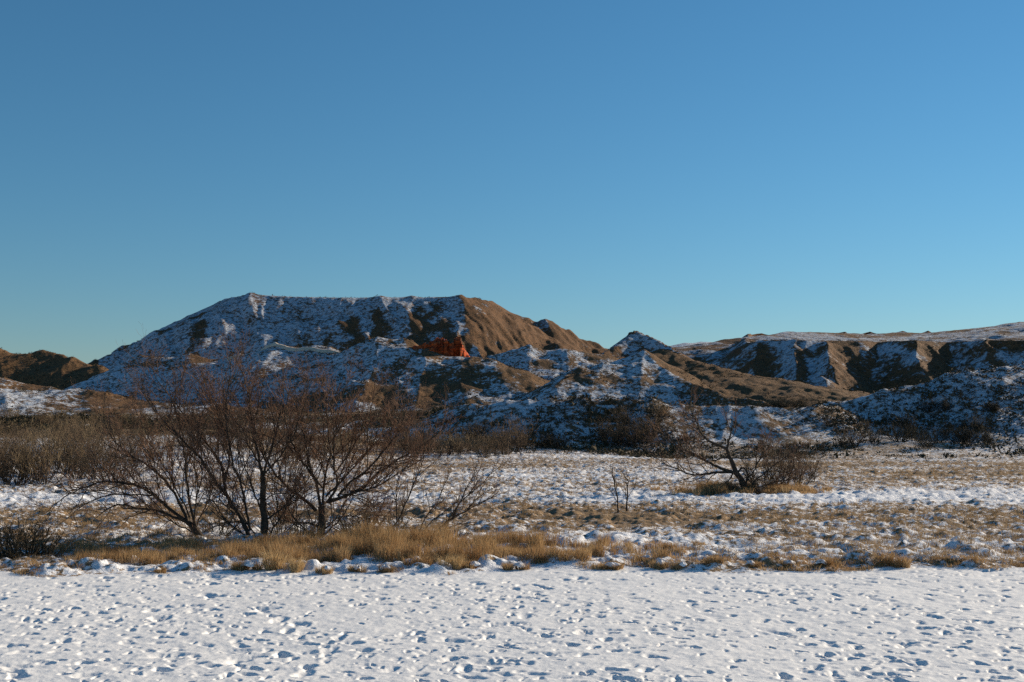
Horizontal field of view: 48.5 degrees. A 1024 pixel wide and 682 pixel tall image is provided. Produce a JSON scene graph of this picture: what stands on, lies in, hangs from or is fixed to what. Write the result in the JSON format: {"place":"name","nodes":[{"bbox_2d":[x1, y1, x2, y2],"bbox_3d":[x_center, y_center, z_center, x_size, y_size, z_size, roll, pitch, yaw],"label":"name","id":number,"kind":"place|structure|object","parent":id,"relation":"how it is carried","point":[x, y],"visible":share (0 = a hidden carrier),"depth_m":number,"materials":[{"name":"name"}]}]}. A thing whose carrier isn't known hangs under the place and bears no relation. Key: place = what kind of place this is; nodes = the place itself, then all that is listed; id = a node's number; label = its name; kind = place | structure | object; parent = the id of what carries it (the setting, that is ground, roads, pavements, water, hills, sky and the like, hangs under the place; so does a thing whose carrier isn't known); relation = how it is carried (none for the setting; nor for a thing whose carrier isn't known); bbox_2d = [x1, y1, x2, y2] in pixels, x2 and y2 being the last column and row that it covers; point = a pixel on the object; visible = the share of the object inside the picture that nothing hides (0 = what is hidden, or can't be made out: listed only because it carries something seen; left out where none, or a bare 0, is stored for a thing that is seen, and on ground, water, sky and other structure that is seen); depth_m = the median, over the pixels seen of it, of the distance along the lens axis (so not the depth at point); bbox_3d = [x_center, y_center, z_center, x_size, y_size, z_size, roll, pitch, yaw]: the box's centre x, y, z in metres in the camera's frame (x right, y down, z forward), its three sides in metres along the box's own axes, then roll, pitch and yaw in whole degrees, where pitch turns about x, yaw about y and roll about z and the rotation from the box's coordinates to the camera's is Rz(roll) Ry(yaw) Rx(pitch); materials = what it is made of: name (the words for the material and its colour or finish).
{"place":"outdoors","nodes":[
{"label":"outdoors","id":0,"kind":"place"},
{"bbox_2d":[0,348,107,389],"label":"hill","id":1,"kind":"structure","parent":0,"point":[63,365],"depth_m":317.87,"materials":[{"name":"stone"}]},
{"bbox_2d":[0,377,289,416],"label":"slope","id":2,"kind":"structure","parent":0,"point":[54,398],"depth_m":196.62,"materials":[{"name":"snow"}]},
{"bbox_2d":[227,342,339,360],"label":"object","id":3,"kind":"structure","parent":0,"point":[294,349],"depth_m":269.67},
{"bbox_2d":[64,337,549,412],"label":"knoll","id":4,"kind":"structure","parent":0,"point":[453,376],"depth_m":246.76,"materials":[{"name":"soil"}]},
{"bbox_2d":[412,337,469,356],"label":"rock outcrop","id":5,"kind":"object","parent":4,"relation":"on","point":[446,347],"visible":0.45,"depth_m":257.13,"materials":[{"name":"red stone"}]},
{"bbox_2d":[88,292,607,368],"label":"mesa","id":6,"kind":"structure","parent":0,"point":[438,317],"depth_m":523.61,"materials":[{"name":"soil"}]},
{"bbox_2d":[52,515,717,565],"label":"tall grass","id":7,"kind":"structure","parent":0,"point":[386,541],"depth_m":26.06,"materials":[{"name":"plant"}]},
{"bbox_2d":[0,565,1023,681],"bbox_3d":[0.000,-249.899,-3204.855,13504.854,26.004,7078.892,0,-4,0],"label":"snow field","id":8,"kind":"structure","parent":0,"point":[913,623],"depth_m":17.08,"materials":[{"name":"snow"}]},
{"bbox_2d":[255,546,293,570],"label":"grass tussock","id":9,"kind":"object","parent":8,"relation":"on","point":[270,562],"depth_m":23.87,"materials":[{"name":"plant"}]},
{"bbox_2d":[285,555,318,572],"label":"grass tussock","id":10,"kind":"object","parent":8,"relation":"on","point":[297,566],"depth_m":23.59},
{"bbox_2d":[589,561,625,569],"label":"grass tussock","id":11,"kind":"object","parent":8,"relation":"on","point":[614,565],"depth_m":23.94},
{"bbox_2d":[648,558,668,569],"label":"grass tussock","id":12,"kind":"object","parent":8,"relation":"on","point":[660,564],"depth_m":24.08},
{"bbox_2d":[666,558,695,569],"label":"grass tussock","id":13,"kind":"object","parent":8,"relation":"on","point":[677,565],"depth_m":23.87,"materials":[{"name":"plant"}]},
{"bbox_2d":[888,555,915,567],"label":"grass tussock","id":14,"kind":"object","parent":8,"relation":"on","point":[899,563],"depth_m":24.24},
{"bbox_2d":[0,406,1023,576],"bbox_3d":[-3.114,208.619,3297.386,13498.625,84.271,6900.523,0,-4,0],"label":"grass plain","id":15,"kind":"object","parent":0,"point":[997,495],"depth_m":42.15,"materials":[{"name":"plant"}]},
{"bbox_2d":[0,419,34,466],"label":"bare shrub","id":16,"kind":"object","parent":15,"relation":"on","point":[5,442],"visible":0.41,"depth_m":65.27,"materials":[{"name":"brown plant"}]},
{"bbox_2d":[0,433,35,484],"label":"bare shrub","id":17,"kind":"object","parent":15,"relation":"on","point":[3,474],"visible":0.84,"depth_m":57.90,"materials":[{"name":"brown plant"}]},
{"bbox_2d":[0,516,38,558],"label":"shrub","id":18,"kind":"object","parent":15,"relation":"on","point":[3,554],"visible":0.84,"depth_m":25.27,"materials":[{"name":"plant"}]},
{"bbox_2d":[0,419,45,453],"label":"bare shrub","id":19,"kind":"object","parent":15,"relation":"on","point":[26,434],"visible":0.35,"depth_m":76.75,"materials":[{"name":"brown plant"}]},
{"bbox_2d":[0,513,49,541],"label":"shrub","id":20,"kind":"object","parent":15,"relation":"on","point":[20,531],"visible":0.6,"depth_m":29.76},
{"bbox_2d":[0,426,64,485],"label":"bare shrub","id":21,"kind":"object","parent":15,"relation":"on","point":[25,459],"visible":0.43,"depth_m":59.26,"materials":[{"name":"brown plant"}]},
{"bbox_2d":[0,430,66,485],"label":"bare shrub","id":22,"kind":"object","parent":15,"relation":"on","point":[24,475],"visible":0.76,"depth_m":58.80,"materials":[{"name":"brown plant"}]},
{"bbox_2d":[0,515,74,557],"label":"shrub","id":23,"kind":"object","parent":15,"relation":"on","point":[32,549],"visible":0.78,"depth_m":25.69,"materials":[{"name":"plant"}]},
{"bbox_2d":[8,431,74,481],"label":"bare shrub","id":24,"kind":"object","parent":15,"relation":"on","point":[37,478],"visible":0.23,"depth_m":60.97,"materials":[{"name":"brown plant"}]},
{"bbox_2d":[22,514,64,537],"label":"shrub","id":25,"kind":"object","parent":15,"relation":"on","point":[42,529],"visible":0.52,"depth_m":31.14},
{"bbox_2d":[11,527,80,557],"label":"shrub","id":26,"kind":"object","parent":15,"relation":"on","point":[50,549],"visible":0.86,"depth_m":25.74,"materials":[{"name":"plant"}]},
{"bbox_2d":[2,424,100,484],"bbox_3d":[-23.929,5.828,58.093,5.301,3.330,4.081,-1,-4,11],"label":"bare shrub","id":27,"kind":"object","parent":15,"relation":"on","point":[40,466],"visible":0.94,"depth_m":58.43,"materials":[{"name":"brown plant"}]},
{"bbox_2d":[23,414,79,447],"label":"bare shrub","id":28,"kind":"object","parent":15,"relation":"on","point":[54,429],"visible":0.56,"depth_m":85.41,"materials":[{"name":"brown plant"}]},
{"bbox_2d":[43,422,91,472],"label":"bare shrub","id":29,"kind":"object","parent":15,"relation":"on","point":[67,439],"visible":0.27,"depth_m":66.48,"materials":[{"name":"brown plant"}]},
{"bbox_2d":[33,424,106,476],"bbox_3d":[-24.650,6.145,63.984,3.566,3.198,4.285,-1,-4,17],"label":"bare shrub","id":30,"kind":"object","parent":15,"relation":"on","point":[59,468],"visible":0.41,"depth_m":63.35,"materials":[{"name":"brown plant"}]},
{"bbox_2d":[38,421,108,478],"bbox_3d":[-23.691,6.076,62.786,3.127,3.386,6.056,-1,-4,8],"label":"bare shrub","id":31,"kind":"object","parent":15,"relation":"on","point":[75,440],"visible":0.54,"depth_m":62.08,"materials":[{"name":"brown plant"}]},
{"bbox_2d":[39,420,123,468],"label":"bare shrub","id":32,"kind":"object","parent":15,"relation":"on","point":[90,442],"visible":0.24,"depth_m":66.09,"materials":[{"name":"brown plant"}]},
{"bbox_2d":[64,411,110,443],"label":"bare shrub","id":33,"kind":"object","parent":15,"relation":"on","point":[76,421],"visible":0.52,"depth_m":92.17,"materials":[{"name":"brown plant"}]},
{"bbox_2d":[55,433,133,479],"bbox_3d":[-22.466,6.230,61.263,4.605,2.928,3.373,2,-5,-29],"label":"bare shrub","id":34,"kind":"object","parent":15,"relation":"on","point":[83,460],"visible":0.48,"depth_m":61.35,"materials":[{"name":"brown plant"}]},
{"bbox_2d":[56,428,146,480],"bbox_3d":[-20.957,5.907,58.293,4.671,3.277,3.206,2,-5,-20],"label":"bare shrub","id":35,"kind":"object","parent":15,"relation":"on","point":[112,465],"visible":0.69,"depth_m":58.48,"materials":[{"name":"brown plant"}]},
{"bbox_2d":[74,417,137,448],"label":"bare shrub","id":36,"kind":"object","parent":15,"relation":"on","point":[99,432],"visible":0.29,"depth_m":79.25,"materials":[{"name":"brown plant"}]},
{"bbox_2d":[83,429,163,477],"bbox_3d":[-21.443,6.208,62.717,5.166,3.052,2.766,0,-4,-2],"label":"bare shrub","id":37,"kind":"object","parent":15,"relation":"on","point":[128,455],"visible":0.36,"depth_m":62.52,"materials":[{"name":"brown plant"}]},
{"bbox_2d":[15,344,234,538],"bbox_3d":[-10.169,2.932,30.541,5.776,5.591,3.756,0,-4,0],"label":"bare tree","id":38,"kind":"object","parent":15,"relation":"on","point":[156,497],"visible":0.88,"depth_m":30.33,"materials":[{"name":"brown plant"}]},
{"bbox_2d":[199,511,249,536],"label":"shrub","id":39,"kind":"object","parent":15,"relation":"on","point":[226,531],"visible":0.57,"depth_m":31.18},
{"bbox_2d":[117,326,342,538],"bbox_3d":[-7.526,2.460,30.210,6.272,6.132,3.068,-1,-4,8],"label":"bare tree","id":40,"kind":"object","parent":15,"relation":"on","point":[262,498],"visible":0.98,"depth_m":29.91,"materials":[{"name":"brown plant"}]},
{"bbox_2d":[228,557,264,570],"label":"grass tussock","id":41,"kind":"object","parent":15,"relation":"on","point":[243,565],"depth_m":23.79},
{"bbox_2d":[250,503,305,534],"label":"shrub","id":42,"kind":"object","parent":15,"relation":"on","point":[274,522],"visible":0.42,"depth_m":31.05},
{"bbox_2d":[253,484,317,522],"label":"bare shrub","id":43,"kind":"object","parent":15,"relation":"on","point":[281,506],"visible":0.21,"depth_m":34.79,"materials":[{"name":"brown plant"}]},
{"bbox_2d":[290,486,337,527],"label":"bare shrub","id":44,"kind":"object","parent":15,"relation":"on","point":[317,519],"visible":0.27,"depth_m":33.34,"materials":[{"name":"brown plant"}]},
{"bbox_2d":[312,562,335,574],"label":"grass tussock","id":45,"kind":"object","parent":15,"relation":"on","point":[325,569],"depth_m":23.23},
{"bbox_2d":[221,343,465,535],"bbox_3d":[-4.596,2.845,30.913,6.780,5.584,3.291,0,-4,0],"label":"bare tree","id":46,"kind":"object","parent":15,"relation":"on","point":[347,458],"visible":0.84,"depth_m":30.51,"materials":[{"name":"brown plant"}]},
{"bbox_2d":[316,504,384,531],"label":"shrub","id":47,"kind":"object","parent":15,"relation":"on","point":[342,521],"visible":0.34,"depth_m":31.26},
{"bbox_2d":[346,562,367,572],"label":"grass tussock","id":48,"kind":"object","parent":15,"relation":"on","point":[356,568],"depth_m":23.36,"materials":[{"name":"plant"}]},
{"bbox_2d":[335,484,401,522],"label":"bare shrub","id":49,"kind":"object","parent":15,"relation":"on","point":[368,507],"visible":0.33,"depth_m":33.48,"materials":[{"name":"brown plant"}]},
{"bbox_2d":[378,562,400,572],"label":"grass tussock","id":50,"kind":"object","parent":15,"relation":"on","point":[383,568],"depth_m":23.37,"materials":[{"name":"plant"}]},
{"bbox_2d":[333,427,447,527],"bbox_3d":[-3.247,3.679,30.406,3.310,3.158,1.615,0,-4,0],"label":"bare shrub","id":51,"kind":"object","parent":15,"relation":"on","point":[416,479],"visible":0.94,"depth_m":30.45,"materials":[{"name":"brown plant"}]},
{"bbox_2d":[374,489,428,525],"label":"bare shrub","id":52,"kind":"object","parent":15,"relation":"on","point":[403,513],"visible":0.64,"depth_m":33.82,"materials":[{"name":"brown plant"}]},
{"bbox_2d":[398,551,435,565],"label":"grass tussock","id":53,"kind":"object","parent":15,"relation":"on","point":[425,561],"depth_m":24.00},
{"bbox_2d":[396,416,445,457],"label":"bare shrub","id":54,"kind":"object","parent":15,"relation":"on","point":[416,427],"visible":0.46,"depth_m":105.25,"materials":[{"name":"brown plant"}]},
{"bbox_2d":[432,552,468,569],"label":"grass tussock","id":55,"kind":"object","parent":15,"relation":"on","point":[457,563],"depth_m":23.71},
{"bbox_2d":[430,429,471,455],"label":"bare shrub","id":56,"kind":"object","parent":15,"relation":"on","point":[451,445],"visible":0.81,"depth_m":110.14,"materials":[{"name":"brown plant"}]},
{"bbox_2d":[442,422,470,455],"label":"bare shrub","id":57,"kind":"object","parent":15,"relation":"on","point":[462,446],"visible":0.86,"depth_m":110.94,"materials":[{"name":"brown plant"}]},
{"bbox_2d":[417,443,517,531],"bbox_3d":[-1.099,3.952,29.692,2.813,2.704,1.794,0,-4,0],"label":"bare shrub","id":58,"kind":"object","parent":15,"relation":"on","point":[475,487],"visible":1,"depth_m":29.64,"materials":[{"name":"brown plant"}]},
{"bbox_2d":[462,559,479,568],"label":"grass tussock","id":59,"kind":"object","parent":15,"relation":"on","point":[471,564],"depth_m":23.85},
{"bbox_2d":[465,418,493,437],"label":"bare shrub","id":60,"kind":"object","parent":15,"relation":"on","point":[481,431],"visible":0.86,"depth_m":126.80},
{"bbox_2d":[462,429,497,457],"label":"bare shrub","id":61,"kind":"object","parent":15,"relation":"on","point":[485,451],"visible":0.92,"depth_m":105.65,"materials":[{"name":"plant"}]},
{"bbox_2d":[486,411,529,454],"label":"bare shrub","id":62,"kind":"object","parent":15,"relation":"on","point":[506,438],"visible":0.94,"depth_m":110.84,"materials":[{"name":"brown plant"}]},
{"bbox_2d":[0,294,1023,458],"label":"scrub","id":63,"kind":"object","parent":15,"relation":"on","point":[591,447],"visible":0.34,"depth_m":136.76,"materials":[{"name":"plant"}]},
{"bbox_2d":[490,423,535,451],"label":"bare shrub","id":64,"kind":"object","parent":15,"relation":"on","point":[512,443],"visible":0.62,"depth_m":116.38,"materials":[{"name":"brown plant"}]},
{"bbox_2d":[497,561,531,570],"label":"grass tussock","id":65,"kind":"object","parent":15,"relation":"on","point":[510,566],"depth_m":23.83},
{"bbox_2d":[507,413,542,451],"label":"bare shrub","id":66,"kind":"object","parent":15,"relation":"on","point":[524,436],"visible":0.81,"depth_m":116.55,"materials":[{"name":"brown plant"}]},
{"bbox_2d":[532,428,560,447],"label":"evergreen shrub","id":67,"kind":"object","parent":15,"relation":"on","point":[546,438],"visible":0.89,"depth_m":121.22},
{"bbox_2d":[588,410,613,445],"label":"bare shrub","id":68,"kind":"object","parent":15,"relation":"on","point":[603,429],"visible":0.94,"depth_m":123.38,"materials":[{"name":"brown plant"}]},
{"bbox_2d":[591,413,639,447],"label":"bare shrub","id":69,"kind":"object","parent":15,"relation":"on","point":[613,436],"visible":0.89,"depth_m":123.10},
{"bbox_2d":[606,461,645,512],"bbox_3d":[3.881,5.014,39.273,1.577,2.041,0.786,-2,-5,26],"label":"bare sapling","id":70,"kind":"object","parent":15,"relation":"on","point":[615,486],"visible":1,"depth_m":39.23,"materials":[{"name":"brown plant"}]},
{"bbox_2d":[600,409,667,448],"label":"bare shrub","id":71,"kind":"object","parent":15,"relation":"on","point":[633,434],"visible":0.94,"depth_m":122.52,"materials":[{"name":"brown plant"}]},
{"bbox_2d":[703,553,725,563],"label":"grass tussock","id":72,"kind":"object","parent":15,"relation":"on","point":[717,559],"depth_m":23.97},
{"bbox_2d":[642,383,818,492],"bbox_3d":[9.848,4.675,51.245,8.097,5.750,3.212,0,-4,0],"label":"bare tree","id":73,"kind":"object","parent":15,"relation":"on","point":[736,472],"visible":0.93,"depth_m":51.18,"materials":[{"name":"brown plant"}]},
{"bbox_2d":[650,477,832,496],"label":"tall grass","id":74,"kind":"structure","parent":15,"relation":"on","point":[710,488],"depth_m":50.23,"materials":[{"name":"plant"}]},
{"bbox_2d":[732,445,786,488],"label":"bare shrub","id":75,"kind":"object","parent":15,"relation":"on","point":[748,465],"visible":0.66,"depth_m":51.63,"materials":[{"name":"brown plant"}]},
{"bbox_2d":[741,449,792,486],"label":"bare shrub","id":76,"kind":"object","parent":15,"relation":"on","point":[772,474],"visible":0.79,"depth_m":51.59,"materials":[{"name":"brown plant"}]},
{"bbox_2d":[760,438,810,484],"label":"bare shrub","id":77,"kind":"object","parent":15,"relation":"on","point":[792,466],"visible":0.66,"depth_m":52.65,"materials":[{"name":"brown plant"}]},
{"bbox_2d":[774,437,825,485],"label":"bare shrub","id":78,"kind":"object","parent":15,"relation":"on","point":[801,472],"visible":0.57,"depth_m":55.27,"materials":[{"name":"brown plant"}]},
{"bbox_2d":[796,451,831,482],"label":"bare shrub","id":79,"kind":"object","parent":15,"relation":"on","point":[812,471],"visible":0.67,"depth_m":57.65,"materials":[{"name":"brown plant"}]},
{"bbox_2d":[816,556,837,566],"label":"grass tussock","id":80,"kind":"object","parent":15,"relation":"on","point":[822,562],"depth_m":24.00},
{"bbox_2d":[830,426,855,447],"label":"bare shrub","id":81,"kind":"object","parent":15,"relation":"on","point":[841,439],"visible":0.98,"depth_m":123.28,"materials":[{"name":"brown plant"}]},
{"bbox_2d":[836,427,868,445],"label":"bare shrub","id":82,"kind":"object","parent":15,"relation":"on","point":[857,439],"visible":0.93,"depth_m":123.88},
{"bbox_2d":[864,425,892,443],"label":"bare shrub","id":83,"kind":"object","parent":15,"relation":"on","point":[870,437],"visible":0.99,"depth_m":125.95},
{"bbox_2d":[863,548,898,565],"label":"grass tussock","id":84,"kind":"object","parent":15,"relation":"on","point":[884,560],"depth_m":24.41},
{"bbox_2d":[875,417,927,442],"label":"evergreen shrub","id":85,"kind":"object","parent":15,"relation":"on","point":[897,433],"visible":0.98,"depth_m":127.59,"materials":[{"name":"plant"}]},
{"bbox_2d":[912,427,939,448],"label":"evergreen shrub","id":86,"kind":"object","parent":15,"relation":"on","point":[924,444],"visible":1,"depth_m":122.84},
{"bbox_2d":[920,420,959,442],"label":"evergreen shrub","id":87,"kind":"object","parent":15,"relation":"on","point":[940,437],"visible":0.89,"depth_m":128.49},
{"bbox_2d":[939,552,966,563],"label":"grass tussock","id":88,"kind":"object","parent":15,"relation":"on","point":[951,558],"depth_m":24.66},
{"bbox_2d":[941,423,981,443],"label":"evergreen shrub","id":89,"kind":"object","parent":15,"relation":"on","point":[955,440],"visible":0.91,"depth_m":128.29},
{"bbox_2d":[944,423,983,445],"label":"evergreen shrub","id":90,"kind":"object","parent":15,"relation":"on","point":[971,437],"visible":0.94,"depth_m":127.20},
{"bbox_2d":[968,425,1001,444],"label":"evergreen shrub","id":91,"kind":"object","parent":15,"relation":"on","point":[986,437],"visible":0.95,"depth_m":127.13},
{"bbox_2d":[0,549,1023,576],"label":"edge grass","id":92,"kind":"structure","parent":0,"point":[24,571],"depth_m":24.16,"materials":[{"name":"plant"}]},
{"bbox_2d":[0,0,1023,363],"label":"sky","id":93,"kind":"structure","parent":0,"point":[672,172],"materials":[{"name":"blue"}]},
{"bbox_2d":[485,344,618,380],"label":"mound","id":94,"kind":"object","parent":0,"point":[537,358],"visible":0.24,"depth_m":293.16,"materials":[{"name":"snow"}]},
{"bbox_2d":[513,349,771,406],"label":"mound","id":95,"kind":"object","parent":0,"point":[669,380],"visible":0.56,"depth_m":217.50,"materials":[{"name":"snow"}]},
{"bbox_2d":[419,397,872,443],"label":"bank","id":96,"kind":"structure","parent":0,"point":[716,425],"depth_m":132.08,"materials":[{"name":"snow"}]},
{"bbox_2d":[608,401,632,427],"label":"bare shrub","id":97,"kind":"object","parent":96,"relation":"on","point":[622,418],"visible":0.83,"depth_m":127.75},
{"bbox_2d":[620,406,669,440],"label":"bare shrub","id":98,"kind":"object","parent":96,"relation":"on","point":[654,435],"visible":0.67,"depth_m":124.36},
{"bbox_2d":[640,396,678,418],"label":"bare shrub","id":99,"kind":"object","parent":96,"relation":"on","point":[655,405],"visible":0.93,"depth_m":129.14,"materials":[{"name":"brown plant"}]},
{"bbox_2d":[602,331,690,358],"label":"butte","id":100,"kind":"object","parent":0,"point":[639,340],"visible":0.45,"depth_m":352.25,"materials":[{"name":"soil"}]},
{"bbox_2d":[620,349,872,405],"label":"slope","id":101,"kind":"structure","parent":0,"point":[740,387],"depth_m":305.51,"materials":[{"name":"soil"}]},
{"bbox_2d":[673,322,1023,389],"bbox_3d":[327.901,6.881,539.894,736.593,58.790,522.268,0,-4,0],"label":"upland","id":102,"kind":"structure","parent":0,"point":[1010,331],"depth_m":614.68,"materials":[{"name":"soil"}]},
{"bbox_2d":[708,331,1023,392],"bbox_3d":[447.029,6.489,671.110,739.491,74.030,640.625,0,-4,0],"label":"plateau","id":103,"kind":"structure","parent":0,"point":[813,368],"depth_m":434.74,"materials":[{"name":"soil"}]},
{"bbox_2d":[823,364,1023,437],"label":"ridge","id":104,"kind":"structure","parent":0,"point":[1010,375],"depth_m":143.87,"materials":[{"name":"snow"}]},
{"bbox_2d":[888,406,922,427],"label":"evergreen shrub","id":105,"kind":"object","parent":104,"relation":"on","point":[907,419],"visible":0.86,"depth_m":135.57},
{"bbox_2d":[911,393,939,413],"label":"evergreen shrub","id":106,"kind":"object","parent":104,"relation":"on","point":[926,407],"visible":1,"depth_m":140.98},
{"bbox_2d":[932,396,954,411],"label":"evergreen shrub","id":107,"kind":"object","parent":104,"relation":"on","point":[944,405],"visible":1,"depth_m":140.01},
{"bbox_2d":[962,410,991,431],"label":"evergreen shrub","id":108,"kind":"object","parent":104,"relation":"on","point":[979,424],"visible":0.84,"depth_m":132.23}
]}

